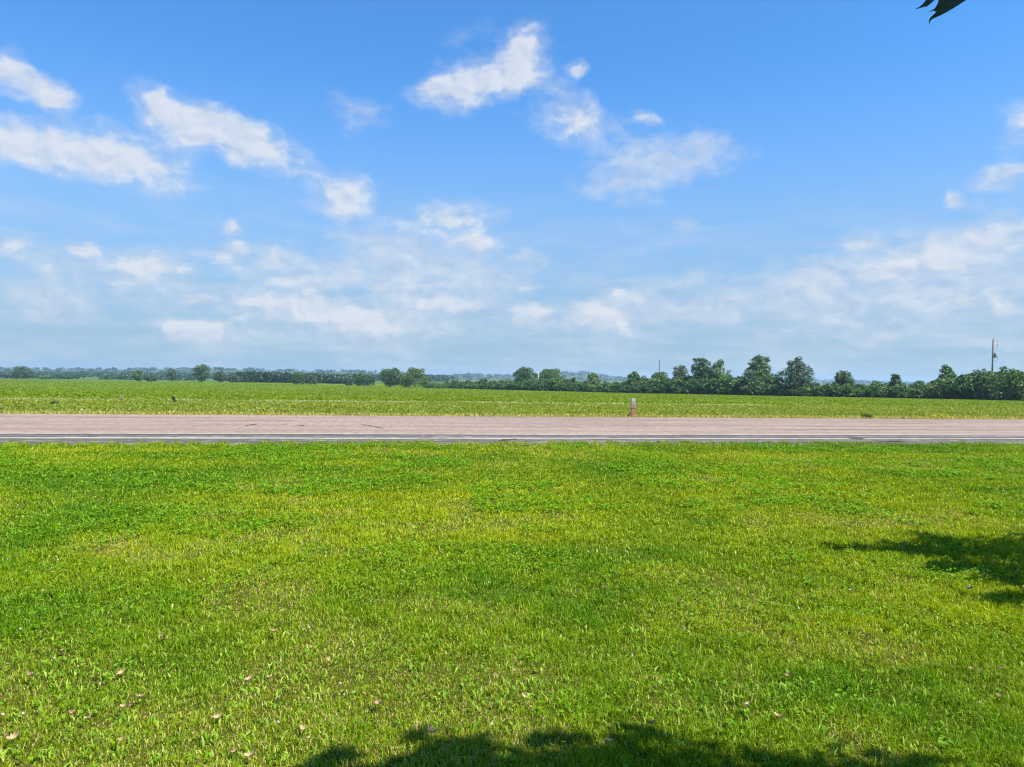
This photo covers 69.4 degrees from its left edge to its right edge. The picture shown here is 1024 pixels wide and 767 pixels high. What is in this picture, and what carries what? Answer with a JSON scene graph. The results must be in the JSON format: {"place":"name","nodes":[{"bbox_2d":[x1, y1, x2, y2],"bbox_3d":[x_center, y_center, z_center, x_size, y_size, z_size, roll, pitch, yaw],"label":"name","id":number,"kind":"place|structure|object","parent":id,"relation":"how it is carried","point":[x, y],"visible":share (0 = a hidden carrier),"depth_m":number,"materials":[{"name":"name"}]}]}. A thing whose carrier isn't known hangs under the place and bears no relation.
{"place":"outdoors","nodes":[
{"label":"outdoors","id":0,"kind":"place"},
{"bbox_2d":[0,369,903,384],"bbox_3d":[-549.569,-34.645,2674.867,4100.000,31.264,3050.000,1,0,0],"label":"hills","id":1,"kind":"structure","parent":0,"point":[584,376],"depth_m":2022.40,"materials":[{"name":"green plant"}]},
{"bbox_2d":[0,367,927,385],"bbox_3d":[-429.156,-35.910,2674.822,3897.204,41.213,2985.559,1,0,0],"label":"hillside forest","id":2,"kind":"object","parent":1,"relation":"on","point":[468,376],"visible":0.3,"depth_m":2044.61,"materials":[{"name":"green plant"}]},
{"bbox_2d":[0,376,1023,766],"bbox_3d":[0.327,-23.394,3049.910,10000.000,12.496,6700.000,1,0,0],"label":"ground","id":3,"kind":"structure","parent":0,"point":[342,672],"depth_m":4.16,"materials":[{"name":"green plant"}]},
{"bbox_2d":[6,730,19,738],"bbox_3d":[-2.110,1.492,3.128,0.052,0.022,0.038,-19,35,-35],"label":"dry leaf","id":4,"kind":"object","parent":3,"relation":"on","point":[14,735],"visible":1,"depth_m":3.13,"materials":[{"name":"beige plant"}]},
{"bbox_2d":[12,366,33,378],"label":"tree","id":5,"kind":"object","parent":3,"relation":"on","point":[17,371],"visible":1,"depth_m":558.21,"materials":[{"name":"green plant"}]},
{"bbox_2d":[38,375,52,378],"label":"tree","id":6,"kind":"object","parent":3,"relation":"on","point":[44,376],"visible":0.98,"depth_m":544.07,"materials":[{"name":"green plant"}]},
{"bbox_2d":[131,370,144,380],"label":"tree","id":7,"kind":"object","parent":3,"relation":"on","point":[137,375],"visible":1,"depth_m":478.67,"materials":[{"name":"green plant"}]},
{"bbox_2d":[145,374,157,380],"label":"tree","id":8,"kind":"object","parent":3,"relation":"on","point":[152,377],"visible":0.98,"depth_m":483.43,"materials":[{"name":"green plant"}]},
{"bbox_2d":[165,368,177,381],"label":"tree","id":9,"kind":"object","parent":3,"relation":"on","point":[172,373],"visible":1,"depth_m":468.99,"materials":[{"name":"green plant"}]},
{"bbox_2d":[192,364,209,381],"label":"tree","id":10,"kind":"object","parent":3,"relation":"on","point":[201,372],"visible":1,"depth_m":458.40,"materials":[{"name":"green plant"}]},
{"bbox_2d":[213,371,225,382],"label":"tree","id":11,"kind":"object","parent":3,"relation":"on","point":[219,376],"visible":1,"depth_m":469.09,"materials":[{"name":"green plant"}]},
{"bbox_2d":[0,370,454,381],"bbox_3d":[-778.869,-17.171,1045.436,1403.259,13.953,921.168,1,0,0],"label":"woods","id":12,"kind":"object","parent":3,"relation":"on","point":[127,375],"visible":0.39,"depth_m":939.85,"materials":[{"name":"green plant"}]},
{"bbox_2d":[226,373,242,382],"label":"tree","id":13,"kind":"object","parent":3,"relation":"on","point":[232,377],"visible":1,"depth_m":478.70,"materials":[{"name":"green plant"}]},
{"bbox_2d":[244,750,255,756],"bbox_3d":[-1.066,1.510,3.011,0.050,0.021,0.037,-16,8,-3],"label":"dry leaf","id":14,"kind":"object","parent":3,"relation":"on","point":[250,754],"visible":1,"depth_m":3.02,"materials":[{"name":"beige plant"}]},
{"bbox_2d":[233,371,345,383],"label":"plantation wood","id":15,"kind":"object","parent":3,"relation":"on","point":[264,376],"visible":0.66,"depth_m":510.81,"materials":[{"name":"green plant"}]},
{"bbox_2d":[290,372,305,383],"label":"tree","id":16,"kind":"object","parent":3,"relation":"on","point":[299,378],"visible":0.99,"depth_m":413.27,"materials":[{"name":"green plant"}]},
{"bbox_2d":[305,375,317,384],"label":"tree","id":17,"kind":"object","parent":3,"relation":"on","point":[311,379],"visible":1,"depth_m":417.03,"materials":[{"name":"green plant"}]},
{"bbox_2d":[341,376,354,384],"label":"tree","id":18,"kind":"object","parent":3,"relation":"on","point":[348,381],"visible":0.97,"depth_m":398.85,"materials":[{"name":"green plant"}]},
{"bbox_2d":[351,373,370,385],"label":"tree","id":19,"kind":"object","parent":3,"relation":"on","point":[360,381],"visible":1,"depth_m":383.65,"materials":[{"name":"green plant"}]},
{"bbox_2d":[363,375,374,385],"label":"tree","id":20,"kind":"object","parent":3,"relation":"on","point":[372,380],"visible":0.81,"depth_m":388.71,"materials":[{"name":"green plant"}]},
{"bbox_2d":[380,367,401,386],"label":"tree","id":21,"kind":"object","parent":3,"relation":"on","point":[390,380],"visible":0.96,"depth_m":343.55,"materials":[{"name":"green plant"}]},
{"bbox_2d":[398,367,429,387],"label":"tree","id":22,"kind":"object","parent":3,"relation":"on","point":[412,375],"visible":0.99,"depth_m":337.73,"materials":[{"name":"green plant"}]},
{"bbox_2d":[425,721,437,732],"bbox_3d":[-0.355,1.502,3.216,0.072,0.033,0.038,17,-3,30],"label":"dry leaf","id":23,"kind":"object","parent":3,"relation":"on","point":[430,729],"visible":1,"depth_m":3.23,"materials":[{"name":"plant"}]},
{"bbox_2d":[493,381,505,389],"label":"hedge bush","id":24,"kind":"object","parent":3,"relation":"on","point":[500,385],"visible":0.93,"depth_m":289.92,"materials":[{"name":"green plant"}]},
{"bbox_2d":[0,441,1023,766],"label":"clover","id":25,"kind":"object","parent":3,"relation":"on","point":[492,487],"visible":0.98,"depth_m":7.96,"materials":[{"name":"green plant"}]},
{"bbox_2d":[0,444,1023,766],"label":"lawn weeds","id":26,"kind":"object","parent":3,"relation":"on","point":[316,750],"visible":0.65,"depth_m":4.12,"materials":[{"name":"green plant"}]},
{"bbox_2d":[0,379,1023,406],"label":"soybean crop","id":27,"kind":"object","parent":3,"relation":"on","point":[374,393],"visible":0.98,"depth_m":109.82,"materials":[{"name":"green plant"}]},
{"bbox_2d":[0,408,1023,419],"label":"verge grass","id":28,"kind":"structure","parent":3,"relation":"on","point":[178,412],"depth_m":30.22,"materials":[{"name":"green plant"}]},
{"bbox_2d":[0,397,1023,418],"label":"young crop","id":29,"kind":"object","parent":3,"relation":"on","point":[203,405],"visible":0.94,"depth_m":44.09,"materials":[{"name":"green plant"}]},
{"bbox_2d":[508,381,519,389],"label":"hedge bush","id":30,"kind":"object","parent":3,"relation":"on","point":[514,385],"visible":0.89,"depth_m":281.79,"materials":[{"name":"green plant"}]},
{"bbox_2d":[518,381,525,389],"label":"hedge bush","id":31,"kind":"object","parent":3,"relation":"on","point":[522,385],"visible":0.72,"depth_m":278.37,"materials":[{"name":"green plant"}]},
{"bbox_2d":[512,367,537,380],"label":"tree","id":32,"kind":"object","parent":3,"relation":"on","point":[523,371],"visible":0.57,"depth_m":290.55,"materials":[{"name":"green plant"}]},
{"bbox_2d":[524,381,535,390],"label":"hedge bush","id":33,"kind":"object","parent":3,"relation":"on","point":[528,387],"visible":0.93,"depth_m":274.91,"materials":[{"name":"green plant"}]},
{"bbox_2d":[531,381,544,390],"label":"hedge bush","id":34,"kind":"object","parent":3,"relation":"on","point":[539,386],"visible":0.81,"depth_m":272.34,"materials":[{"name":"green plant"}]},
{"bbox_2d":[542,380,554,390],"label":"hedge bush","id":35,"kind":"object","parent":3,"relation":"on","point":[548,385],"visible":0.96,"depth_m":267.96,"materials":[{"name":"green plant"}]},
{"bbox_2d":[534,368,564,381],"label":"tree","id":36,"kind":"object","parent":3,"relation":"on","point":[548,374],"visible":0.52,"depth_m":287.98,"materials":[{"name":"green plant"}]},
{"bbox_2d":[551,378,561,390],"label":"hedge bush","id":37,"kind":"object","parent":3,"relation":"on","point":[555,380],"visible":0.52,"depth_m":267.61,"materials":[{"name":"green plant"}]},
{"bbox_2d":[552,383,562,390],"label":"hedge bush","id":38,"kind":"object","parent":3,"relation":"on","point":[557,388],"visible":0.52,"depth_m":264.45,"materials":[{"name":"green plant"}]},
{"bbox_2d":[561,382,571,390],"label":"hedge bush","id":39,"kind":"object","parent":3,"relation":"on","point":[566,386],"visible":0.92,"depth_m":259.19,"materials":[{"name":"green plant"}]},
{"bbox_2d":[570,382,583,391],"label":"hedge bush","id":40,"kind":"object","parent":3,"relation":"on","point":[576,387],"visible":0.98,"depth_m":255.58,"materials":[{"name":"green plant"}]},
{"bbox_2d":[581,383,591,391],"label":"hedge bush","id":41,"kind":"object","parent":3,"relation":"on","point":[585,385],"visible":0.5,"depth_m":251.74,"materials":[{"name":"green plant"}]},
{"bbox_2d":[586,373,599,382],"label":"tree","id":42,"kind":"object","parent":3,"relation":"on","point":[595,376],"visible":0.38,"depth_m":261.27,"materials":[{"name":"green plant"}]},
{"bbox_2d":[588,384,599,391],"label":"hedge bush","id":43,"kind":"object","parent":3,"relation":"on","point":[593,387],"visible":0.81,"depth_m":248.32,"materials":[{"name":"green plant"}]},
{"bbox_2d":[597,383,609,391],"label":"hedge bush","id":44,"kind":"object","parent":3,"relation":"on","point":[602,387],"visible":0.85,"depth_m":243.79,"materials":[{"name":"green plant"}]},
{"bbox_2d":[607,383,621,392],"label":"hedge bush","id":45,"kind":"object","parent":3,"relation":"on","point":[613,388],"visible":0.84,"depth_m":239.72,"materials":[{"name":"green plant"}]},
{"bbox_2d":[617,384,633,392],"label":"hedge bush","id":46,"kind":"object","parent":3,"relation":"on","point":[623,389],"visible":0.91,"depth_m":234.72,"materials":[{"name":"green plant"}]},
{"bbox_2d":[625,371,640,386],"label":"tree","id":47,"kind":"object","parent":3,"relation":"on","point":[633,375],"visible":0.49,"depth_m":238.97,"materials":[{"name":"green plant"}]},
{"bbox_2d":[631,398,635,416],"bbox_3d":[5.047,1.150,30.814,0.218,1.079,0.195,1,0,-9],"label":"marker post","id":48,"kind":"object","parent":3,"relation":"on","point":[633,406],"visible":0.81,"depth_m":30.72,"materials":[{"name":"white plastic"}]},
{"bbox_2d":[630,383,641,392],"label":"hedge bush","id":49,"kind":"object","parent":3,"relation":"on","point":[635,386],"visible":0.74,"depth_m":231.16,"materials":[{"name":"green plant"}]},
{"bbox_2d":[636,384,650,392],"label":"hedge bush","id":50,"kind":"object","parent":3,"relation":"on","point":[645,388],"visible":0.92,"depth_m":227.33,"materials":[{"name":"green plant"}]},
{"bbox_2d":[650,382,660,392],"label":"hedge bush","id":51,"kind":"object","parent":3,"relation":"on","point":[655,387],"visible":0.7,"depth_m":223.84,"materials":[{"name":"green plant"}]},
{"bbox_2d":[651,372,668,378],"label":"tree","id":52,"kind":"object","parent":3,"relation":"on","point":[661,375],"visible":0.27,"depth_m":235.22,"materials":[{"name":"green plant"}]},
{"bbox_2d":[656,381,671,393],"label":"hedge bush","id":53,"kind":"object","parent":3,"relation":"on","point":[664,385],"visible":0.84,"depth_m":220.58,"materials":[{"name":"green plant"}]},
{"bbox_2d":[669,379,687,393],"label":"hedge bush","id":54,"kind":"object","parent":3,"relation":"on","point":[676,387],"visible":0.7,"depth_m":217.23,"materials":[{"name":"green plant"}]},
{"bbox_2d":[672,364,688,377],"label":"tree","id":55,"kind":"object","parent":3,"relation":"on","point":[678,372],"visible":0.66,"depth_m":231.24,"materials":[{"name":"green plant"}]},
{"bbox_2d":[682,377,699,393],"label":"hedge bush","id":56,"kind":"object","parent":3,"relation":"on","point":[688,389],"visible":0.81,"depth_m":212.95,"materials":[{"name":"green plant"}]},
{"bbox_2d":[687,358,711,393],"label":"tree","id":57,"kind":"object","parent":3,"relation":"on","point":[702,366],"visible":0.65,"depth_m":216.73,"materials":[{"name":"green plant"}]},
{"bbox_2d":[693,378,709,393],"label":"hedge bush","id":58,"kind":"object","parent":3,"relation":"on","point":[701,385],"visible":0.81,"depth_m":209.68,"materials":[{"name":"green plant"}]},
{"bbox_2d":[703,379,720,394],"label":"hedge bush","id":59,"kind":"object","parent":3,"relation":"on","point":[712,382],"visible":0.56,"depth_m":206.14,"materials":[{"name":"green plant"}]},
{"bbox_2d":[708,359,730,379],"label":"tree","id":60,"kind":"object","parent":3,"relation":"on","point":[716,373],"visible":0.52,"depth_m":215.10,"materials":[{"name":"green plant"}]},
{"bbox_2d":[714,377,733,394],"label":"hedge bush","id":61,"kind":"object","parent":3,"relation":"on","point":[724,389],"visible":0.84,"depth_m":201.35,"materials":[{"name":"green plant"}]},
{"bbox_2d":[730,379,743,394],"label":"hedge bush","id":62,"kind":"object","parent":3,"relation":"on","point":[735,390],"visible":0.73,"depth_m":197.30,"materials":[{"name":"green plant"}]},
{"bbox_2d":[735,368,760,395],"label":"tree","id":63,"kind":"object","parent":3,"relation":"on","point":[747,377],"visible":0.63,"depth_m":195.27,"materials":[{"name":"green plant"}]},
{"bbox_2d":[740,381,758,394],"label":"hedge bush","id":64,"kind":"object","parent":3,"relation":"on","point":[748,387],"visible":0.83,"depth_m":193.22,"materials":[{"name":"green plant"}]},
{"bbox_2d":[745,354,771,381],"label":"tree","id":65,"kind":"object","parent":3,"relation":"on","point":[758,364],"visible":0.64,"depth_m":204.08,"materials":[{"name":"green plant"}]},
{"bbox_2d":[753,382,774,395],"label":"hedge bush","id":66,"kind":"object","parent":3,"relation":"on","point":[761,390],"visible":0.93,"depth_m":190.29,"materials":[{"name":"green plant"}]},
{"bbox_2d":[761,372,783,384],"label":"tree","id":67,"kind":"object","parent":3,"relation":"on","point":[769,378],"visible":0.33,"depth_m":193.52,"materials":[{"name":"green plant"}]},
{"bbox_2d":[765,384,787,395],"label":"hedge bush","id":68,"kind":"object","parent":3,"relation":"on","point":[778,391],"visible":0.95,"depth_m":188.12,"materials":[{"name":"green plant"}]},
{"bbox_2d":[784,387,802,395],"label":"hedge bush","id":69,"kind":"object","parent":3,"relation":"on","point":[790,392],"visible":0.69,"depth_m":185.61,"materials":[{"name":"green plant"}]},
{"bbox_2d":[774,356,819,393],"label":"tree","id":70,"kind":"object","parent":3,"relation":"on","point":[797,381],"visible":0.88,"depth_m":186.46,"materials":[{"name":"green plant"}]},
{"bbox_2d":[793,387,815,395],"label":"hedge bush","id":71,"kind":"object","parent":3,"relation":"on","point":[806,390],"visible":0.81,"depth_m":183.05,"materials":[{"name":"green plant"}]},
{"bbox_2d":[806,386,826,396],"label":"hedge bush","id":72,"kind":"object","parent":3,"relation":"on","point":[819,392],"visible":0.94,"depth_m":180.70,"materials":[{"name":"green plant"}]},
{"bbox_2d":[823,386,842,396],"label":"hedge bush","id":73,"kind":"object","parent":3,"relation":"on","point":[831,391],"visible":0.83,"depth_m":179.06,"materials":[{"name":"green plant"}]},
{"bbox_2d":[826,384,842,396],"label":"hedge bush","id":74,"kind":"object","parent":3,"relation":"on","point":[835,385],"visible":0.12,"depth_m":182.39,"materials":[{"name":"green plant"}]},
{"bbox_2d":[832,370,855,385],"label":"tree","id":75,"kind":"object","parent":3,"relation":"on","point":[842,378],"visible":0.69,"depth_m":185.09,"materials":[{"name":"green plant"}]},
{"bbox_2d":[836,386,857,396],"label":"hedge bush","id":76,"kind":"object","parent":3,"relation":"on","point":[846,390],"visible":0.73,"depth_m":176.50,"materials":[{"name":"green plant"}]},
{"bbox_2d":[845,387,868,397],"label":"hedge bush","id":77,"kind":"object","parent":3,"relation":"on","point":[859,392],"visible":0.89,"depth_m":174.33,"materials":[{"name":"green plant"}]},
{"bbox_2d":[861,385,882,396],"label":"hedge bush","id":78,"kind":"object","parent":3,"relation":"on","point":[864,387],"visible":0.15,"depth_m":176.05,"materials":[{"name":"green plant"}]},
{"bbox_2d":[862,386,885,397],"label":"hedge bush","id":79,"kind":"object","parent":3,"relation":"on","point":[871,392],"visible":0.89,"depth_m":171.87,"materials":[{"name":"green plant"}]},
{"bbox_2d":[871,380,882,390],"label":"tree","id":80,"kind":"object","parent":3,"relation":"on","point":[875,381],"visible":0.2,"depth_m":179.92,"materials":[{"name":"green plant"}]},
{"bbox_2d":[876,387,896,397],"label":"hedge bush","id":81,"kind":"object","parent":3,"relation":"on","point":[883,393],"visible":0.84,"depth_m":168.99,"materials":[{"name":"green plant"}]},
{"bbox_2d":[886,387,909,397],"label":"hedge bush","id":82,"kind":"object","parent":3,"relation":"on","point":[901,392],"visible":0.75,"depth_m":166.70,"materials":[{"name":"green plant"}]},
{"bbox_2d":[889,374,906,387],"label":"tree","id":83,"kind":"object","parent":3,"relation":"on","point":[896,378],"visible":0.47,"depth_m":177.26,"materials":[{"name":"green plant"}]},
{"bbox_2d":[906,383,922,398],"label":"hedge bush","id":84,"kind":"object","parent":3,"relation":"on","point":[914,385],"visible":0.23,"depth_m":166.54,"materials":[{"name":"green plant"}]},
{"bbox_2d":[904,386,925,398],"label":"hedge bush","id":85,"kind":"object","parent":3,"relation":"on","point":[913,392],"visible":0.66,"depth_m":163.23,"materials":[{"name":"green plant"}]},
{"bbox_2d":[917,384,944,398],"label":"hedge bush","id":86,"kind":"object","parent":3,"relation":"on","point":[928,391],"visible":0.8,"depth_m":159.18,"materials":[{"name":"green plant"}]},
{"bbox_2d":[924,413,950,418],"bbox_3d":[19.388,1.488,33.577,1.054,0.302,1.019,1,0,0],"label":"weed","id":87,"kind":"object","parent":3,"relation":"on","point":[944,416],"visible":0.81,"depth_m":33.38,"materials":[{"name":"yellow plant"}]},
{"bbox_2d":[916,0,965,24],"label":"shade tree","id":88,"kind":"object","parent":3,"relation":"on","point":[942,7],"visible":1,"depth_m":2.05,"materials":[{"name":"green plant"}]},
{"bbox_2d":[933,374,952,384],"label":"hedge bush","id":89,"kind":"object","parent":3,"relation":"on","point":[945,377],"visible":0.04,"depth_m":164.71,"materials":[{"name":"green plant"}]},
{"bbox_2d":[934,376,954,398],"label":"hedge bush","id":90,"kind":"object","parent":3,"relation":"on","point":[937,380],"visible":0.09,"depth_m":161.57,"materials":[{"name":"green plant"}]},
{"bbox_2d":[934,379,958,398],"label":"hedge bush","id":91,"kind":"object","parent":3,"relation":"on","point":[940,391],"visible":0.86,"depth_m":156.23,"materials":[{"name":"green plant"}]},
{"bbox_2d":[938,364,956,378],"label":"tree","id":92,"kind":"object","parent":3,"relation":"on","point":[946,371],"visible":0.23,"depth_m":167.56,"materials":[{"name":"green plant"}]},
{"bbox_2d":[947,376,976,399],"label":"hedge bush","id":93,"kind":"object","parent":3,"relation":"on","point":[959,384],"visible":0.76,"depth_m":154.05,"materials":[{"name":"green plant"}]},
{"bbox_2d":[950,373,973,398],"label":"hedge bush","id":94,"kind":"object","parent":3,"relation":"on","point":[968,376],"visible":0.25,"depth_m":156.98,"materials":[{"name":"green plant"}]},
{"bbox_2d":[965,374,988,399],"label":"hedge bush","id":95,"kind":"object","parent":3,"relation":"on","point":[975,382],"visible":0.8,"depth_m":150.02,"materials":[{"name":"green plant"}]},
{"bbox_2d":[975,378,1003,399],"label":"hedge bush","id":96,"kind":"object","parent":3,"relation":"on","point":[985,395],"visible":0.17,"depth_m":148.23,"materials":[{"name":"green plant"}]},
{"bbox_2d":[991,338,997,370],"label":"utility pole","id":97,"kind":"object","parent":3,"relation":"on","point":[994,355],"visible":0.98,"depth_m":157.83,"materials":[{"name":"paint"}]},
{"bbox_2d":[986,366,1023,400],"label":"tree","id":98,"kind":"object","parent":3,"relation":"on","point":[1007,391],"visible":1,"depth_m":141.33,"materials":[{"name":"green plant"}]},
{"bbox_2d":[0,414,1023,434],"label":"road","id":99,"kind":"structure","parent":0,"point":[54,423],"depth_m":24.14,"materials":[{"name":"grey asphalt"}]},
{"bbox_2d":[101,416,961,429],"bbox_3d":[-0.348,1.343,25.804,86.001,0.001,6.518,1,0,-9],"label":"road crack","id":100,"kind":"object","parent":99,"relation":"on","point":[700,420],"visible":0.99,"depth_m":26.16,"materials":[{"name":"grey asphalt"}]},
{"bbox_2d":[246,424,902,441],"bbox_3d":[1.246,1.398,21.052,18.548,0.001,6.144,1,0,0],"label":"road crack patch","id":101,"kind":"object","parent":99,"relation":"on","point":[572,426],"visible":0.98,"depth_m":20.41,"materials":[{"name":"grey asphalt"}]},
{"bbox_2d":[0,434,1023,444],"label":"road shoulder","id":102,"kind":"object","parent":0,"point":[72,441],"visible":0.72,"depth_m":18.75},
{"bbox_2d":[0,433,1023,438],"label":"road edge line","id":103,"kind":"object","parent":102,"relation":"on","point":[467,438],"visible":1,"depth_m":19.29,"materials":[{"name":"white paint"}]},
{"bbox_2d":[0,435,1023,437],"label":"road joint","id":104,"kind":"object","parent":102,"relation":"on","point":[485,436],"visible":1,"depth_m":19.45,"materials":[{"name":"grey asphalt"}]},
{"bbox_2d":[0,0,1023,382],"label":"sky","id":105,"kind":"structure","parent":0,"point":[612,188],"materials":[{"name":"blue"}]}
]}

